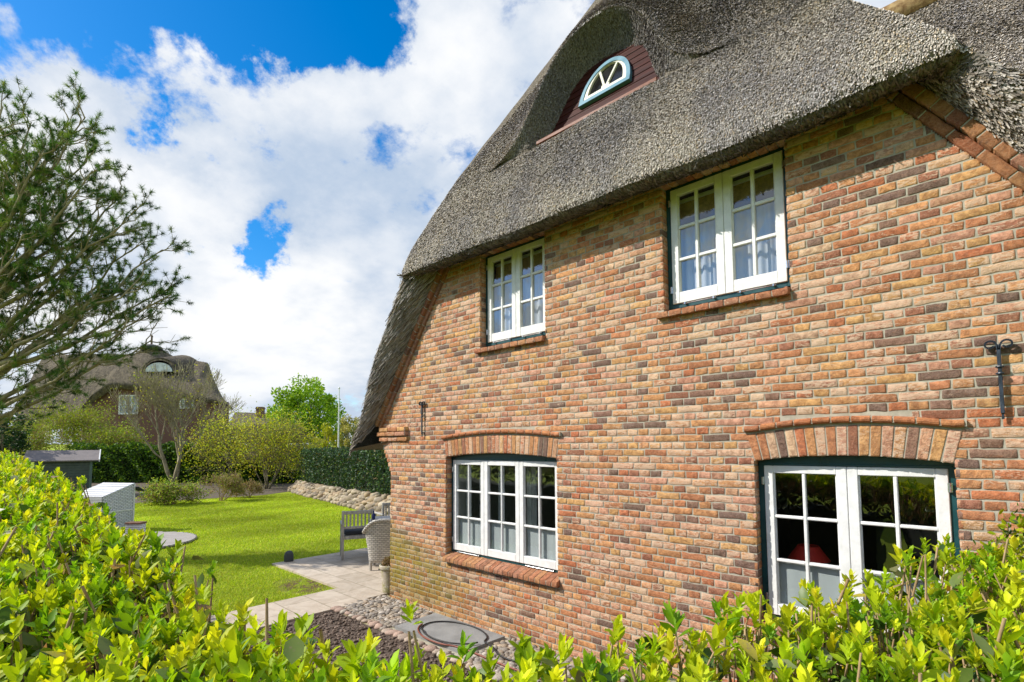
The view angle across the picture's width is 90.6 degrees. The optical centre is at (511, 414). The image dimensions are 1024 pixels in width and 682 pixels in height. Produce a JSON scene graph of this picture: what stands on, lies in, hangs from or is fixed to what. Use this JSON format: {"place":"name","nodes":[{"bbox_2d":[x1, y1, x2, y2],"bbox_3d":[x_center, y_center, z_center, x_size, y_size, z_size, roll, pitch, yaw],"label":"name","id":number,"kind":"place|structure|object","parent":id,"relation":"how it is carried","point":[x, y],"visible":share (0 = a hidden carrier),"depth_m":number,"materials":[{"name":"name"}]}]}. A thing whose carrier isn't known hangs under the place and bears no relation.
{"place":"outdoors","nodes":[
{"label":"outdoors","id":0,"kind":"place"},
{"bbox_2d":[31,444,389,625],"bbox_3d":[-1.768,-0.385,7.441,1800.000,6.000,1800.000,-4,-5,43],"label":"ground","id":1,"kind":"structure","parent":0,"point":[311,589],"depth_m":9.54,"materials":[{"name":"green plant"}]},
{"bbox_2d":[0,411,35,455],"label":"dark shrub","id":2,"kind":"object","parent":1,"relation":"on","point":[16,441],"visible":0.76,"depth_m":22.34,"materials":[{"name":"green plant"}]},
{"bbox_2d":[24,449,100,491],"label":"garden shed","id":3,"kind":"structure","parent":1,"relation":"on","point":[73,464],"depth_m":22.35,"materials":[{"name":"grey wood"}]},
{"bbox_2d":[0,69,193,432],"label":"pine tree","id":4,"kind":"object","parent":1,"relation":"on","point":[24,265],"visible":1,"depth_m":9.34,"materials":[{"name":"green plant"}]},
{"bbox_2d":[82,482,144,527],"bbox_3d":[-10.482,2.337,13.156,1.205,1.107,1.009,-1,-4,15],"label":"beach chair","id":5,"kind":"object","parent":1,"relation":"on","point":[119,498],"visible":0.63,"depth_m":13.04,"materials":[{"name":"white wicker"}]},
{"bbox_2d":[14,335,232,449],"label":"neighbouring house","id":6,"kind":"structure","parent":1,"relation":"on","point":[121,377],"depth_m":46.90,"materials":[{"name":"grey brick"}]},
{"bbox_2d":[118,395,138,413],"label":"window","id":7,"kind":"structure","parent":6,"relation":"in","point":[133,396],"depth_m":46.81,"materials":[{"name":"white paint"}]},
{"bbox_2d":[146,363,172,371],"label":"eyelid window","id":8,"kind":"structure","parent":6,"relation":"in","point":[159,366],"depth_m":46.93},
{"bbox_2d":[179,398,194,408],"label":"window","id":9,"kind":"structure","parent":6,"relation":"in","point":[184,398],"depth_m":46.78,"materials":[{"name":"white paint"}]},
{"bbox_2d":[123,531,196,549],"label":"deck","id":10,"kind":"structure","parent":1,"relation":"on","point":[171,537],"depth_m":11.89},
{"bbox_2d":[125,521,146,535],"bbox_3d":[-8.826,2.689,11.889,0.374,0.351,0.216,0,-4,-2],"label":"footstool","id":11,"kind":"object","parent":10,"relation":"on","point":[137,525],"visible":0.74,"depth_m":11.80,"materials":[{"name":"white wicker"}]},
{"bbox_2d":[135,475,209,505],"bbox_3d":[-13.005,2.913,19.458,1.992,1.220,2.430,-4,-5,43],"label":"bush","id":12,"kind":"object","parent":1,"relation":"on","point":[159,493],"visible":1,"depth_m":19.20,"materials":[{"name":"green plant"}]},
{"bbox_2d":[91,482,293,502],"bbox_3d":[-23.535,4.849,40.425,42.800,0.001,25.000,-4,-5,43],"label":"planting bed","id":13,"kind":"object","parent":1,"relation":"on","point":[282,487],"visible":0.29,"depth_m":26.12,"materials":[{"name":"brown plant"}]},
{"bbox_2d":[3,414,70,467],"bbox_3d":[-32.270,2.140,32.989,6.724,4.618,4.216,-1,-4,13],"label":"budding shrub","id":14,"kind":"object","parent":13,"relation":"on","point":[36,442],"visible":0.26,"depth_m":32.67,"materials":[{"name":"plant"}]},
{"bbox_2d":[14,394,123,454],"bbox_3d":[-33.655,1.465,38.103,8.697,6.651,7.079,-4,-5,43],"label":"budding shrub","id":15,"kind":"object","parent":13,"relation":"on","point":[79,417],"visible":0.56,"depth_m":37.53,"materials":[{"name":"green plant"}]},
{"bbox_2d":[41,410,155,449],"bbox_3d":[-29.897,2.164,37.382,7.023,5.090,6.676,1,-4,-21],"label":"budding shrub","id":16,"kind":"object","parent":13,"relation":"on","point":[122,435],"visible":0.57,"depth_m":36.22,"materials":[{"name":"green plant"}]},
{"bbox_2d":[104,358,245,482],"bbox_3d":[-20.504,0.317,31.478,4.674,7.928,7.961,-4,-5,43],"label":"bare tree","id":17,"kind":"object","parent":13,"relation":"on","point":[167,403],"visible":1,"depth_m":30.82,"materials":[{"name":"brown plant"}]},
{"bbox_2d":[66,440,305,483],"bbox_3d":[-20.867,2.999,32.291,16.558,2.989,1.784,-1,-4,7],"label":"hedge","id":18,"kind":"object","parent":13,"relation":"on","point":[128,462],"visible":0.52,"depth_m":32.14,"materials":[{"name":"green plant"}]},
{"bbox_2d":[175,395,275,482],"bbox_3d":[-16.480,1.530,29.796,6.166,5.224,6.074,-4,-5,43],"label":"golden shrub","id":19,"kind":"object","parent":13,"relation":"on","point":[219,424],"visible":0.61,"depth_m":28.85,"materials":[{"name":"green plant"}]},
{"bbox_2d":[198,401,337,488],"bbox_3d":[-12.482,1.565,27.441,6.834,4.813,6.015,0,-4,-5],"label":"golden shrub","id":20,"kind":"object","parent":13,"relation":"on","point":[258,449],"visible":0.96,"depth_m":26.64,"materials":[{"name":"green plant"}]},
{"bbox_2d":[196,469,246,500],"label":"bush","id":21,"kind":"object","parent":1,"relation":"on","point":[230,482],"visible":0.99,"depth_m":20.56,"materials":[{"name":"plant"}]},
{"bbox_2d":[229,478,264,497],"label":"bush","id":22,"kind":"object","parent":1,"relation":"on","point":[258,487],"visible":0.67,"depth_m":21.84,"materials":[{"name":"brown plant"}]},
{"bbox_2d":[230,407,275,442],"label":"distant house","id":23,"kind":"structure","parent":1,"relation":"on","point":[258,409],"depth_m":72.57,"materials":[{"name":"brick"}]},
{"bbox_2d":[265,373,345,472],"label":"round tree","id":24,"kind":"object","parent":1,"relation":"on","point":[291,399],"visible":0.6,"depth_m":40.71,"materials":[{"name":"green plant"}]},
{"bbox_2d":[311,423,341,448],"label":"yellow shrub","id":25,"kind":"object","parent":1,"relation":"on","point":[328,432],"visible":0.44,"depth_m":37.99,"materials":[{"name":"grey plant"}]},
{"bbox_2d":[337,387,339,447],"bbox_3d":[-10.294,1.218,30.073,0.110,5.780,0.110,-4,-5,43],"label":"flagpole","id":26,"kind":"object","parent":1,"relation":"on","point":[338,415],"visible":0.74,"depth_m":30.13,"materials":[{"name":"white metal"}]},
{"bbox_2d":[287,480,390,515],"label":"stone wall","id":27,"kind":"structure","parent":1,"relation":"on","point":[356,499],"depth_m":19.06,"materials":[{"name":"stone"}]},
{"bbox_2d":[298,446,390,494],"bbox_3d":[-3.953,2.006,17.758,2.028,1.961,21.575,3,-5,-40],"label":"hedge","id":28,"kind":"object","parent":27,"relation":"on","point":[364,470],"visible":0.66,"depth_m":20.16,"materials":[{"name":"green plant"}]},
{"bbox_2d":[322,421,358,446],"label":"distant tree","id":29,"kind":"object","parent":1,"relation":"on","point":[350,435],"visible":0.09,"depth_m":81.99,"materials":[{"name":"green plant"}]},
{"bbox_2d":[339,414,359,448],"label":"blossoming shrub","id":30,"kind":"object","parent":1,"relation":"on","point":[345,428],"visible":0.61,"depth_m":39.70,"materials":[{"name":"yellow plant"}]},
{"bbox_2d":[246,611,483,681],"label":"soil bed","id":31,"kind":"object","parent":1,"relation":"on","point":[377,631],"visible":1,"depth_m":5.64,"materials":[{"name":"brown soil"}]},
{"bbox_2d":[0,448,1023,681],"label":"hedge","id":32,"kind":"object","parent":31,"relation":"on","point":[73,608],"visible":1,"depth_m":1.37,"materials":[{"name":"green plant"}]},
{"bbox_2d":[395,613,504,652],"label":"slate slab","id":33,"kind":"structure","parent":1,"relation":"on","point":[448,631],"depth_m":5.76,"materials":[{"name":"grey stone"}]},
{"bbox_2d":[420,621,567,681],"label":"garden hose","id":34,"kind":"object","parent":33,"relation":"on","point":[493,648],"visible":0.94,"depth_m":5.50,"materials":[{"name":"black rubber"}]},
{"bbox_2d":[343,595,564,674],"bbox_3d":[1.228,2.370,3.926,9.100,0.001,0.860,-4,-5,43],"label":"mortar strip","id":35,"kind":"object","parent":1,"relation":"on","point":[455,653],"visible":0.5,"depth_m":5.51,"materials":[{"name":"grey concrete"}]},
{"bbox_2d":[343,595,433,627],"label":"cobbles","id":36,"kind":"object","parent":35,"relation":"on","point":[386,610],"visible":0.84,"depth_m":6.55,"materials":[{"name":"gravel"}]},
{"bbox_2d":[330,606,502,681],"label":"edging setts","id":37,"kind":"structure","parent":35,"relation":"on","point":[403,636],"depth_m":5.65,"materials":[{"name":"stone"}]},
{"bbox_2d":[463,638,624,681],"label":"cobbles","id":38,"kind":"object","parent":35,"relation":"on","point":[508,649],"visible":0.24,"depth_m":5.05,"materials":[{"name":"stone"}]},
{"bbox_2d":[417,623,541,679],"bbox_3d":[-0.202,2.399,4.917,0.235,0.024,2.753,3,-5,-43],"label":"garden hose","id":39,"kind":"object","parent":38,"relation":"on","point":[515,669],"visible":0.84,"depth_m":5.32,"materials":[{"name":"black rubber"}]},
{"bbox_2d":[944,502,1023,605],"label":"shrub","id":40,"kind":"object","parent":35,"relation":"on","point":[1002,527],"visible":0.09,"depth_m":2.47,"materials":[{"name":"green plant"}]},
{"bbox_2d":[349,0,1023,681],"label":"thatched brick house","id":41,"kind":"structure","parent":1,"relation":"on","point":[697,304],"depth_m":4.38,"materials":[{"name":"red brick"}]},
{"bbox_2d":[452,453,558,572],"bbox_3d":[-0.072,1.081,6.013,1.814,1.295,0.210,-4,-5,43],"label":"window","id":42,"kind":"structure","parent":41,"relation":"in","point":[508,540],"depth_m":5.92,"materials":[{"name":"white paint"}]},
{"bbox_2d":[486,236,545,346],"bbox_3d":[0.094,-1.441,5.993,1.031,1.162,0.190,-4,-5,43],"label":"window","id":43,"kind":"structure","parent":41,"relation":"in","point":[515,307],"depth_m":5.96,"materials":[{"name":"teal paint"}]},
{"bbox_2d":[578,56,631,109],"bbox_3d":[1.006,-3.573,5.376,0.624,0.459,0.174,-4,-5,43],"label":"dormer window","id":44,"kind":"structure","parent":41,"relation":"in","point":[616,72],"depth_m":5.36,"materials":[{"name":"blue paint"}]},
{"bbox_2d":[666,147,790,309],"bbox_3d":[1.849,-1.556,4.364,1.031,1.162,0.190,-4,-5,43],"label":"window","id":45,"kind":"structure","parent":41,"relation":"in","point":[731,252],"depth_m":4.31,"materials":[{"name":"teal paint"}]},
{"bbox_2d":[758,455,960,655],"bbox_3d":[2.419,0.913,3.626,1.196,1.295,0.100,-4,-5,43],"label":"window","id":46,"kind":"structure","parent":41,"relation":"in","point":[781,577],"depth_m":3.65,"materials":[{"name":"teal paint"}]},
{"bbox_2d":[86,588,369,671],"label":"path","id":47,"kind":"structure","parent":0,"point":[321,602],"depth_m":6.76,"materials":[{"name":"stone"}]},
{"bbox_2d":[272,548,389,598],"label":"patio","id":48,"kind":"structure","parent":0,"point":[351,572],"depth_m":8.66,"materials":[{"name":"stone"}]},
{"bbox_2d":[284,550,293,561],"bbox_3d":[-4.169,2.632,9.471,0.168,0.198,0.168,-4,-5,43],"label":"garden light","id":49,"kind":"object","parent":48,"relation":"on","point":[289,556],"visible":1,"depth_m":9.41,"materials":[{"name":"plastic"}]},
{"bbox_2d":[340,509,373,559],"bbox_3d":[-3.025,2.292,9.877,0.604,0.910,0.540,1,-4,-21],"label":"garden chair","id":50,"kind":"object","parent":48,"relation":"on","point":[350,532],"visible":0.75,"depth_m":9.64,"materials":[{"name":"grey wood"}]},
{"bbox_2d":[362,519,390,570],"bbox_3d":[-2.220,2.238,8.914,0.782,0.886,0.596,0,-4,-7],"label":"wicker armchair","id":51,"kind":"object","parent":48,"relation":"on","point":[376,532],"visible":0.57,"depth_m":8.68,"materials":[{"name":"grey wicker"}]},
{"bbox_2d":[374,502,390,515],"bbox_3d":[-2.707,2.381,11.300,0.604,0.910,0.540,2,-4,-35],"label":"garden chair","id":52,"kind":"object","parent":48,"relation":"on","point":[385,505],"visible":0.12,"depth_m":11.00,"materials":[{"name":"grey wood"}]},
{"bbox_2d":[375,516,390,519],"bbox_3d":[-2.154,2.372,9.825,1.020,0.735,0.900,1,-4,-17],"label":"garden table","id":53,"kind":"object","parent":48,"relation":"on","point":[382,517],"visible":0.04,"depth_m":9.94,"materials":[{"name":"grey wood"}]},
{"bbox_2d":[379,556,390,592],"bbox_3d":[-1.794,2.330,7.464,0.320,0.513,0.320,-4,-5,43],"label":"flower pot","id":54,"kind":"object","parent":48,"relation":"on","point":[384,566],"visible":0.52,"depth_m":7.35,"materials":[{"name":"ceramic"}]},
{"bbox_2d":[0,0,895,443],"label":"sky","id":55,"kind":"structure","parent":0,"point":[302,151],"materials":[{"name":"white"}]},
{"bbox_2d":[788,544,830,562],"bbox_3d":[2.480,1.274,4.232,0.314,0.362,0.314,-4,-5,43],"label":"table lamp","id":56,"kind":"object","parent":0,"point":[817,554],"visible":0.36,"depth_m":4.16,"materials":[{"name":"fabric"}]}
]}

